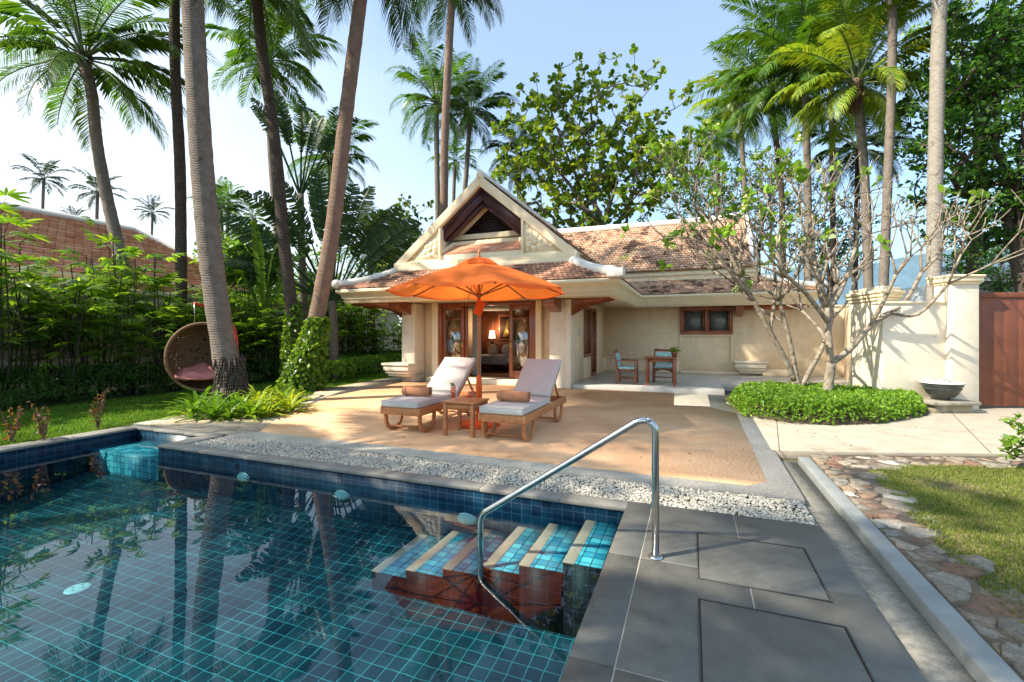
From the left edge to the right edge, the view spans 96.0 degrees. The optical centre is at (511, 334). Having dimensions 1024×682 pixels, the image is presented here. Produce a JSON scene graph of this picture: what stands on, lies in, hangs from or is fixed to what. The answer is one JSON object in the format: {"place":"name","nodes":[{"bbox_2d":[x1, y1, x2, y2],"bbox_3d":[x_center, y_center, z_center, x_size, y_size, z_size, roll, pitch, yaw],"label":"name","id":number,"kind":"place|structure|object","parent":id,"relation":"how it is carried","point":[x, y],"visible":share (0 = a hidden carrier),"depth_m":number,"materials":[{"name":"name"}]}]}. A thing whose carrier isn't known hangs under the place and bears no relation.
{"place":"outdoors","nodes":[
{"label":"outdoors","id":0,"kind":"place"},
{"bbox_2d":[0,364,397,445],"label":"lawn bank","id":1,"kind":"structure","parent":0,"point":[60,401],"depth_m":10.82,"materials":[{"name":"green plant"}]},
{"bbox_2d":[0,187,62,407],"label":"cane palm","id":2,"kind":"object","parent":1,"relation":"on","point":[29,279],"visible":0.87,"depth_m":9.86,"materials":[{"name":"green plant"}]},
{"bbox_2d":[1,277,123,402],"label":"cane palm","id":3,"kind":"object","parent":1,"relation":"on","point":[51,320],"visible":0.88,"depth_m":10.49,"materials":[{"name":"green plant"}]},
{"bbox_2d":[20,246,163,398],"bbox_3d":[-10.639,-0.297,11.476,2.916,3.698,2.665,0,0,20],"label":"cane palm","id":4,"kind":"object","parent":1,"relation":"on","point":[82,279],"visible":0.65,"depth_m":11.57,"materials":[{"name":"green plant"}]},
{"bbox_2d":[51,215,201,392],"bbox_3d":[-10.182,-0.718,12.408,2.689,4.540,2.911,0,0,33],"label":"cane palm","id":5,"kind":"object","parent":1,"relation":"on","point":[130,252],"visible":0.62,"depth_m":12.24,"materials":[{"name":"green plant"}]},
{"bbox_2d":[86,303,200,397],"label":"cane palm","id":6,"kind":"object","parent":1,"relation":"on","point":[146,340],"visible":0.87,"depth_m":11.43,"materials":[{"name":"green plant"}]},
{"bbox_2d":[137,295,209,388],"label":"cane palm","id":7,"kind":"object","parent":1,"relation":"on","point":[198,314],"visible":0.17,"depth_m":12.96,"materials":[{"name":"green plant"}]},
{"bbox_2d":[0,348,401,411],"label":"under planting","id":8,"kind":"object","parent":1,"relation":"on","point":[97,375],"visible":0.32,"depth_m":10.58,"materials":[{"name":"green plant"}]},
{"bbox_2d":[167,0,243,384],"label":"coconut palm","id":9,"kind":"object","parent":1,"relation":"on","point":[180,196],"visible":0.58,"depth_m":14.09,"materials":[{"name":"brown plant"}]},
{"bbox_2d":[193,302,237,344],"bbox_3d":[-6.660,0.415,10.645,0.700,2.238,1.310,0,0,0],"label":"chair stand","id":10,"kind":"object","parent":1,"relation":"on","point":[234,328],"visible":0.23,"depth_m":10.87,"materials":[{"name":"red metal"}]},
{"bbox_2d":[164,322,238,391],"bbox_3d":[-6.700,0.480,10.000,1.360,1.500,1.040,0,0,-28],"label":"egg chair","id":11,"kind":"object","parent":10,"relation":"hanging from","point":[191,372],"visible":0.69,"depth_m":10.07,"materials":[{"name":"brown wicker"}]},
{"bbox_2d":[198,259,283,377],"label":"cane palm","id":12,"kind":"object","parent":1,"relation":"on","point":[246,295],"visible":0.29,"depth_m":14.88,"materials":[{"name":"green plant"}]},
{"bbox_2d":[179,0,305,400],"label":"coconut palm","id":13,"kind":"object","parent":1,"relation":"on","point":[212,267],"visible":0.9,"depth_m":9.83,"materials":[{"name":"grey plant"}]},
{"bbox_2d":[208,354,250,404],"bbox_3d":[-6.052,0.997,10.004,1.163,1.162,1.150,0,0,0],"label":"root mass","id":14,"kind":"object","parent":13,"relation":"attached to","point":[239,366],"visible":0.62,"depth_m":9.77,"materials":[{"name":"grey plant"}]},
{"bbox_2d":[161,0,352,365],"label":"coconut palm","id":15,"kind":"object","parent":1,"relation":"on","point":[262,37],"visible":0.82,"depth_m":13.92,"materials":[{"name":"green plant"}]},
{"bbox_2d":[278,303,303,377],"bbox_3d":[-6.671,0.332,13.993,0.876,2.603,0.895,0,0,0],"label":"climbing creeper","id":16,"kind":"object","parent":15,"relation":"attached to","point":[285,335],"visible":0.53,"depth_m":13.82,"materials":[{"name":"green plant"}]},
{"bbox_2d":[234,316,283,382],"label":"cane palm","id":17,"kind":"object","parent":1,"relation":"on","point":[247,334],"visible":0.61,"depth_m":14.34,"materials":[{"name":"green plant"}]},
{"bbox_2d":[238,301,285,382],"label":"cane palm","id":18,"kind":"object","parent":1,"relation":"on","point":[274,318],"visible":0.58,"depth_m":14.56,"materials":[{"name":"green plant"}]},
{"bbox_2d":[222,219,310,381],"bbox_3d":[-8.062,-0.889,15.121,2.666,5.022,2.009,0,0,36],"label":"banana plant","id":19,"kind":"object","parent":1,"relation":"on","point":[258,244],"visible":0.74,"depth_m":14.88,"materials":[{"name":"green plant"}]},
{"bbox_2d":[249,90,360,324],"bbox_3d":[-7.660,-3.607,17.119,3.935,10.457,0.817,0,0,-14],"label":"travellers palm","id":20,"kind":"object","parent":1,"relation":"on","point":[285,127],"visible":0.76,"depth_m":16.99,"materials":[{"name":"green plant"}]},
{"bbox_2d":[219,166,422,379],"bbox_3d":[-6.003,-1.954,15.483,8.039,7.149,1.208,0,0,-12],"label":"travellers palm","id":21,"kind":"object","parent":1,"relation":"on","point":[376,244],"visible":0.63,"depth_m":15.36,"materials":[{"name":"green plant"}]},
{"bbox_2d":[299,296,368,370],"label":"cane palm","id":22,"kind":"object","parent":1,"relation":"on","point":[347,308],"visible":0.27,"depth_m":19.56,"materials":[{"name":"green plant"}]},
{"bbox_2d":[331,271,386,368],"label":"cane palm","id":23,"kind":"object","parent":1,"relation":"on","point":[366,317],"visible":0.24,"depth_m":20.26,"materials":[{"name":"green plant"}]},
{"bbox_2d":[322,352,401,381],"bbox_3d":[-6.365,1.160,18.976,3.056,0.800,9.262,0,0,8],"label":"hedge","id":24,"kind":"object","parent":1,"relation":"on","point":[361,362],"visible":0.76,"depth_m":16.58,"materials":[{"name":"green plant"}]},
{"bbox_2d":[336,200,396,347],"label":"tree","id":25,"kind":"object","parent":1,"relation":"on","point":[370,271],"visible":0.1,"depth_m":22.88,"materials":[{"name":"green plant"}]},
{"bbox_2d":[343,321,392,370],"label":"cane palm","id":26,"kind":"object","parent":1,"relation":"on","point":[375,341],"visible":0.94,"depth_m":19.43,"materials":[{"name":"green plant"}]},
{"bbox_2d":[292,0,471,385],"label":"coconut palm","id":27,"kind":"object","parent":1,"relation":"on","point":[324,277],"visible":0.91,"depth_m":12.37,"materials":[{"name":"brown plant"}]},
{"bbox_2d":[270,316,332,392],"bbox_3d":[-5.641,0.547,12.512,1.536,2.140,1.337,0,0,0],"label":"climbing creeper","id":28,"kind":"object","parent":27,"relation":"attached to","point":[317,333],"visible":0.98,"depth_m":12.19,"materials":[{"name":"green plant"}]},
{"bbox_2d":[377,193,433,268],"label":"young tree","id":29,"kind":"object","parent":1,"relation":"on","point":[405,204],"visible":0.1,"depth_m":21.62,"materials":[{"name":"green plant"}]},
{"bbox_2d":[408,0,503,215],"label":"coconut palm","id":30,"kind":"object","parent":1,"relation":"on","point":[448,41],"visible":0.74,"depth_m":23.93,"materials":[{"name":"green plant"}]},
{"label":"fern bed","id":31,"kind":"structure","parent":1,"relation":"on","visible":0},
{"bbox_2d":[174,389,242,422],"bbox_3d":[-5.336,1.285,8.195,1.063,0.572,1.256,0,0,-13],"label":"fern","id":32,"kind":"object","parent":31,"relation":"on","point":[214,403],"visible":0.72,"depth_m":8.15,"materials":[{"name":"green plant"}]},
{"bbox_2d":[220,394,276,420],"bbox_3d":[-4.735,1.317,8.246,1.099,0.501,0.930,0,0,5],"label":"fern","id":33,"kind":"object","parent":31,"relation":"on","point":[250,408],"visible":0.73,"depth_m":8.19,"materials":[{"name":"green plant"}]},
{"bbox_2d":[258,387,318,412],"bbox_3d":[-4.316,1.293,8.962,1.031,0.555,1.219,0,0,23],"label":"fern","id":34,"kind":"object","parent":31,"relation":"on","point":[291,402],"visible":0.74,"depth_m":8.87,"materials":[{"name":"green plant"}]},
{"bbox_2d":[147,376,405,433],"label":"garden path","id":35,"kind":"structure","parent":0,"point":[234,426],"depth_m":7.94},
{"bbox_2d":[190,436,816,524],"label":"gravel","id":36,"kind":"structure","parent":0,"point":[587,486],"depth_m":4.79,"materials":[{"name":"white gravel"}]},
{"bbox_2d":[0,0,1023,324],"label":"sky","id":37,"kind":"structure","parent":0,"point":[535,36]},
{"bbox_2d":[260,381,766,484],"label":"patio","id":38,"kind":"structure","parent":0,"point":[715,442],"depth_m":7.04,"materials":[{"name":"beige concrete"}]},
{"bbox_2d":[380,357,475,432],"bbox_3d":[-1.301,0.970,7.960,0.700,1.074,2.221,0,0,21],"label":"sun lounger","id":39,"kind":"object","parent":38,"relation":"on","point":[457,371],"visible":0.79,"depth_m":7.51,"materials":[{"name":"white fabric"}]},
{"bbox_2d":[441,397,488,437],"bbox_3d":[-0.699,1.245,6.972,0.540,0.510,0.538,0,0,21],"label":"side table","id":40,"kind":"object","parent":38,"relation":"on","point":[460,404],"visible":0.94,"depth_m":6.81,"materials":[{"name":"brown wood"}]},
{"bbox_2d":[385,249,564,429],"bbox_3d":[-0.544,0.045,7.589,2.772,2.910,2.772,0,0,-35],"label":"patio umbrella","id":41,"kind":"object","parent":38,"relation":"on","point":[479,279],"visible":0.95,"depth_m":7.39,"materials":[{"name":"orange fabric"}]},
{"bbox_2d":[478,359,565,441],"bbox_3d":[0.245,0.970,7.355,0.700,1.074,2.221,0,0,21],"label":"sun lounger","id":42,"kind":"object","parent":38,"relation":"on","point":[537,378],"visible":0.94,"depth_m":7.17,"materials":[{"name":"white fabric"}]},
{"bbox_2d":[571,371,850,394],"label":"terrace","id":43,"kind":"structure","parent":0,"point":[712,384],"depth_m":13.31,"materials":[{"name":"stone"}]},
{"bbox_2d":[844,306,850,383],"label":"boundary wall","id":44,"kind":"structure","parent":43,"relation":"on","point":[847,342],"depth_m":13.81,"materials":[{"name":"paint"}]},
{"bbox_2d":[398,339,1023,462],"bbox_3d":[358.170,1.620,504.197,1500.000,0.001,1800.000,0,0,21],"label":"ground","id":45,"kind":"structure","parent":0,"point":[785,460],"depth_m":10.35,"materials":[{"name":"beige stone"}]},
{"bbox_2d":[6,153,77,208],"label":"coconut palm","id":46,"kind":"object","parent":45,"relation":"on","point":[48,165],"visible":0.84,"depth_m":59.87,"materials":[{"name":"green plant"}]},
{"bbox_2d":[66,165,128,219],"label":"coconut palm","id":47,"kind":"object","parent":45,"relation":"on","point":[96,191],"visible":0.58,"depth_m":54.63,"materials":[{"name":"green plant"}]},
{"bbox_2d":[0,0,222,287],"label":"coconut palm","id":48,"kind":"object","parent":45,"relation":"on","point":[60,62],"visible":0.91,"depth_m":13.40,"materials":[{"name":"green plant"}]},
{"bbox_2d":[0,201,257,294],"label":"neighbour house","id":49,"kind":"structure","parent":45,"relation":"on","point":[61,230],"depth_m":16.59,"materials":[{"name":"brown tile"}]},
{"bbox_2d":[130,194,174,234],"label":"coconut palm","id":50,"kind":"object","parent":45,"relation":"on","point":[153,205],"visible":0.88,"depth_m":69.67,"materials":[{"name":"green plant"}]},
{"bbox_2d":[0,279,397,399],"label":"garden wall","id":51,"kind":"structure","parent":45,"relation":"on","point":[393,316],"depth_m":12.51,"materials":[{"name":"plant"}]},
{"bbox_2d":[187,176,251,253],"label":"coconut palm","id":52,"kind":"object","parent":45,"relation":"on","point":[222,207],"visible":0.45,"depth_m":26.89,"materials":[{"name":"green plant"}]},
{"bbox_2d":[205,0,345,293],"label":"coconut palm","id":53,"kind":"object","parent":45,"relation":"on","point":[300,71],"visible":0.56,"depth_m":20.06,"materials":[{"name":"green plant"}]},
{"bbox_2d":[0,424,651,681],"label":"swimming pool","id":54,"kind":"structure","parent":45,"relation":"in","point":[183,556],"depth_m":4.09,"materials":[{"name":"liquid"}]},
{"bbox_2d":[280,101,379,287],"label":"coconut palm","id":55,"kind":"object","parent":45,"relation":"on","point":[328,160],"visible":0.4,"depth_m":23.76,"materials":[{"name":"green plant"}]},
{"bbox_2d":[382,29,493,220],"bbox_3d":[-4.560,-8.369,29.846,6.829,19.978,6.737,0,0,0],"label":"coconut palm","id":56,"kind":"object","parent":45,"relation":"on","point":[436,85],"visible":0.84,"depth_m":29.67,"materials":[{"name":"green plant"}]},
{"bbox_2d":[427,128,486,202],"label":"coconut palm","id":57,"kind":"object","parent":45,"relation":"on","point":[455,163],"visible":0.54,"depth_m":37.88,"materials":[{"name":"green plant"}]},
{"bbox_2d":[132,381,804,503],"bbox_3d":[-0.438,1.562,9.550,9.830,0.116,7.730,0,0,21],"label":"patio border","id":58,"kind":"object","parent":45,"relation":"on","point":[779,484],"visible":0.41,"depth_m":5.45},
{"bbox_2d":[420,56,518,191],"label":"coconut palm","id":59,"kind":"object","parent":45,"relation":"on","point":[492,101],"visible":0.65,"depth_m":32.59,"materials":[{"name":"green plant"}]},
{"bbox_2d":[478,113,553,197],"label":"tree","id":60,"kind":"object","parent":45,"relation":"on","point":[513,146],"visible":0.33,"depth_m":33.45,"materials":[{"name":"green plant"}]},
{"bbox_2d":[331,169,827,388],"bbox_3d":[3.271,-1.670,17.216,14.215,6.540,12.350,0,0,21],"label":"villa","id":61,"kind":"object","parent":45,"relation":"on","point":[639,304],"visible":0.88,"depth_m":15.04,"materials":[{"name":"paint"}]},
{"bbox_2d":[442,306,463,360],"bbox_3d":[-1.886,0.225,14.692,0.770,2.250,0.108,0,0,21],"label":"door","id":62,"kind":"structure","parent":61,"relation":"in","point":[444,308],"depth_m":14.75,"materials":[{"name":"red wood"}]},
{"bbox_2d":[472,306,480,374],"bbox_3d":[-1.148,0.200,15.051,0.320,2.280,0.060,0,0,21],"label":"curtain","id":63,"kind":"object","parent":61,"relation":"hanging from","point":[475,339],"visible":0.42,"depth_m":15.06,"materials":[{"name":"fabric"}]},
{"bbox_2d":[468,342,528,370],"bbox_3d":[-0.312,0.835,17.602,2.300,1.050,2.040,0,0,21],"label":"bed","id":64,"kind":"object","parent":61,"relation":"on","point":[500,358],"visible":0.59,"depth_m":16.75,"materials":[{"name":"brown wood"}]},
{"bbox_2d":[498,315,517,340],"bbox_3d":[-0.170,-0.275,18.789,0.840,1.050,0.045,0,0,21],"label":"painting","id":65,"kind":"object","parent":61,"relation":"attached to","point":[503,327],"visible":0.95,"depth_m":18.80,"materials":[{"name":"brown wood"}]},
{"bbox_2d":[509,304,531,378],"bbox_3d":[0.262,0.225,13.851,0.760,2.250,0.107,0,0,21],"label":"door","id":66,"kind":"structure","parent":61,"relation":"in","point":[512,374],"depth_m":13.93,"materials":[{"name":"red wood"}]},
{"bbox_2d":[584,307,591,356],"bbox_3d":[2.427,-0.080,14.888,0.080,1.600,1.100,0,0,21],"label":"window","id":67,"kind":"structure","parent":61,"relation":"in","point":[587,311],"depth_m":14.94,"materials":[{"name":"red wood"}]},
{"bbox_2d":[680,307,732,333],"bbox_3d":[6.913,-0.485,16.420,1.720,0.970,0.180,0,0,21],"label":"window","id":68,"kind":"structure","parent":61,"relation":"in","point":[693,320],"depth_m":16.36,"materials":[{"name":"red wood"}]},
{"bbox_2d":[490,43,712,228],"bbox_3d":[4.877,-7.224,26.229,12.422,17.734,7.793,0,0,0],"label":"sea almond tree","id":69,"kind":"object","parent":45,"relation":"on","point":[607,179],"visible":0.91,"depth_m":25.50,"materials":[{"name":"green plant"}]},
{"bbox_2d":[674,393,710,406],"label":"stepping slab","id":70,"kind":"structure","parent":45,"relation":"on","point":[689,399],"depth_m":10.55,"materials":[{"name":"beige stone"}]},
{"bbox_2d":[655,151,741,219],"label":"garden tree","id":71,"kind":"object","parent":45,"relation":"on","point":[690,198],"visible":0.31,"depth_m":37.64,"materials":[{"name":"green plant"}]},
{"bbox_2d":[690,102,750,214],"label":"coconut palm","id":72,"kind":"object","parent":45,"relation":"on","point":[723,142],"visible":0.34,"depth_m":32.80,"materials":[{"name":"green plant"}]},
{"bbox_2d":[684,47,787,203],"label":"coconut palm","id":73,"kind":"object","parent":45,"relation":"on","point":[706,101],"visible":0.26,"depth_m":31.03,"materials":[{"name":"green plant"}]},
{"bbox_2d":[559,501,924,681],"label":"pool deck","id":74,"kind":"structure","parent":45,"relation":"on","point":[660,639],"depth_m":2.58,"materials":[{"name":"grey stone"}]},
{"bbox_2d":[477,417,662,583],"bbox_3d":[0.372,1.240,3.333,1.374,1.360,0.100,0,0,21],"label":"handrail","id":75,"kind":"object","parent":74,"relation":"attached to","point":[655,555],"visible":1,"depth_m":3.22,"materials":[{"name":"metal"}]},
{"bbox_2d":[696,532,832,602],"bbox_3d":[1.594,1.497,3.027,0.705,0.006,0.700,0,0,21],"label":"access hatch","id":76,"kind":"object","parent":74,"relation":"on","point":[778,568],"visible":1,"depth_m":2.97,"materials":[{"name":"grey stone"}]},
{"bbox_2d":[698,598,875,681],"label":"access hatch","id":77,"kind":"object","parent":74,"relation":"on","point":[737,643],"visible":1,"depth_m":2.19,"materials":[{"name":"grey stone"}]},
{"bbox_2d":[704,147,820,275],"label":"garden tree","id":78,"kind":"object","parent":45,"relation":"on","point":[788,201],"visible":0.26,"depth_m":35.84,"materials":[{"name":"green plant"}]},
{"bbox_2d":[681,0,846,277],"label":"coconut palm","id":79,"kind":"object","parent":45,"relation":"on","point":[757,61],"visible":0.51,"depth_m":25.90,"materials":[{"name":"green plant"}]},
{"bbox_2d":[702,0,929,306],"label":"coconut palm","id":80,"kind":"object","parent":45,"relation":"on","point":[800,33],"visible":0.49,"depth_m":22.91,"materials":[{"name":"green plant"}]},
{"bbox_2d":[788,305,850,376],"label":"boundary wall","id":81,"kind":"structure","parent":45,"relation":"on","point":[806,337],"depth_m":15.23,"materials":[{"name":"paint"}]},
{"bbox_2d":[740,0,910,304],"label":"coconut palm","id":82,"kind":"object","parent":45,"relation":"on","point":[832,224],"visible":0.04,"depth_m":28.91,"materials":[{"name":"green plant"}]},
{"bbox_2d":[724,397,929,425],"bbox_3d":[6.469,1.544,9.712,4.830,0.112,3.344,0,0,-25],"label":"planting bed","id":83,"kind":"object","parent":45,"relation":"on","point":[848,419],"visible":0.24,"depth_m":8.25,"materials":[{"name":"green plant"}]},
{"bbox_2d":[618,118,914,385],"bbox_3d":[5.483,-1.593,10.483,6.345,6.288,3.174,0,0,0],"label":"frangipani tree","id":84,"kind":"object","parent":83,"relation":"on","point":[676,151],"visible":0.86,"depth_m":10.28,"materials":[{"name":"green plant"}]},
{"bbox_2d":[726,379,929,425],"bbox_3d":[6.117,1.291,9.023,3.528,0.490,3.967,0,0,32],"label":"hedge","id":85,"kind":"object","parent":83,"relation":"on","point":[815,397],"visible":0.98,"depth_m":8.29,"materials":[{"name":"green plant"}]},
{"bbox_2d":[699,152,1023,390],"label":"frangipani tree","id":86,"kind":"object","parent":83,"relation":"on","point":[825,309],"visible":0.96,"depth_m":9.24,"materials":[{"name":"grey plant"}]},
{"bbox_2d":[844,286,905,386],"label":"garden pier","id":87,"kind":"structure","parent":83,"relation":"on","point":[860,300],"depth_m":10.10,"materials":[{"name":"paint"}]},
{"bbox_2d":[870,301,945,407],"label":"boundary wall","id":88,"kind":"structure","parent":83,"relation":"on","point":[908,353],"depth_m":9.32,"materials":[{"name":"paint"}]},
{"bbox_2d":[777,191,880,300],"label":"garden tree","id":89,"kind":"object","parent":45,"relation":"on","point":[844,244],"visible":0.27,"depth_m":33.60,"materials":[{"name":"green plant"}]},
{"bbox_2d":[780,80,928,289],"bbox_3d":[22.498,-7.226,30.259,7.937,17.701,8.263,0,0,-42],"label":"coconut palm","id":90,"kind":"object","parent":45,"relation":"on","point":[876,139],"visible":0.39,"depth_m":29.87,"materials":[{"name":"green plant"}]},
{"bbox_2d":[805,0,918,285],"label":"coconut palm","id":91,"kind":"object","parent":45,"relation":"on","point":[888,165],"visible":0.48,"depth_m":17.90,"materials":[{"name":"grey plant"}]},
{"bbox_2d":[763,0,974,288],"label":"coconut palm","id":92,"kind":"object","parent":45,"relation":"on","point":[856,94],"visible":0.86,"depth_m":19.73,"materials":[{"name":"green plant"}]},
{"bbox_2d":[781,461,975,681],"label":"drain channel","id":93,"kind":"object","parent":45,"relation":"on","point":[929,653],"visible":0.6,"depth_m":2.76,"materials":[{"name":"grey concrete"}]},
{"bbox_2d":[847,0,955,300],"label":"coconut palm","id":94,"kind":"object","parent":45,"relation":"on","point":[936,115],"visible":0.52,"depth_m":15.86,"materials":[{"name":"beige plant"}]},
{"bbox_2d":[798,457,1023,681],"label":"kerb","id":95,"kind":"structure","parent":45,"relation":"on","point":[979,658],"depth_m":2.66,"materials":[{"name":"concrete"}]},
{"bbox_2d":[885,0,1023,291],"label":"shade tree","id":96,"kind":"object","parent":45,"relation":"on","point":[984,55],"visible":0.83,"depth_m":17.12,"materials":[{"name":"green plant"}]},
{"bbox_2d":[926,274,985,409],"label":"gate pillar","id":97,"kind":"structure","parent":45,"relation":"on","point":[960,297],"depth_m":9.20,"materials":[{"name":"paint"}]},
{"bbox_2d":[900,267,1013,300],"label":"white building","id":98,"kind":"structure","parent":45,"relation":"on","point":[919,293],"depth_m":32.56,"materials":[{"name":"paint"}]},
{"bbox_2d":[898,0,1023,284],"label":"shade tree","id":99,"kind":"object","parent":45,"relation":"on","point":[971,264],"visible":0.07,"depth_m":24.02,"materials":[{"name":"green plant"}]},
{"bbox_2d":[943,236,1013,291],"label":"garden tree","id":100,"kind":"object","parent":45,"relation":"on","point":[1005,286],"visible":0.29,"depth_m":29.27,"materials":[{"name":"green plant"}]},
{"bbox_2d":[726,402,1023,458],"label":"path","id":101,"kind":"structure","parent":0,"point":[938,434],"depth_m":6.78,"materials":[{"name":"concrete"}]},
{"bbox_2d":[911,398,980,412],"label":"stone plinth","id":102,"kind":"structure","parent":101,"relation":"on","point":[953,405],"depth_m":8.78,"materials":[{"name":"beige stone"}]},
{"bbox_2d":[919,377,966,400],"bbox_3d":[8.400,1.055,9.000,0.693,0.440,0.693,0,0,0],"label":"water bowl","id":103,"kind":"object","parent":102,"relation":"on","point":[940,389],"visible":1,"depth_m":8.85,"materials":[{"name":"stone"}]},
{"bbox_2d":[761,244,1009,306],"bbox_3d":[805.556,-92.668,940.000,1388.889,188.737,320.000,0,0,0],"label":"hill","id":104,"kind":"structure","parent":0,"point":[908,274],"depth_m":875.87,"materials":[{"name":"blue"}]},
{"bbox_2d":[869,463,1023,619],"bbox_3d":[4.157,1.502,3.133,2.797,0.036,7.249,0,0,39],"label":"lawn grass","id":105,"kind":"structure","parent":0,"point":[996,489],"depth_m":3.95,"materials":[{"name":"green plant"}]},
{"bbox_2d":[809,454,1023,680],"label":"stone edging","id":106,"kind":"object","parent":105,"relation":"on","point":[993,623],"visible":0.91,"depth_m":3.27,"materials":[{"name":"beige stone"}]},
{"bbox_2d":[996,413,1023,459],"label":"leafy shrub","id":107,"kind":"object","parent":105,"relation":"on","point":[1009,442],"visible":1,"depth_m":5.18,"materials":[{"name":"green plant"}]},
{"bbox_2d":[979,292,1023,405],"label":"gate","id":108,"kind":"structure","parent":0,"point":[1001,348],"depth_m":9.35,"materials":[{"name":"wood"}]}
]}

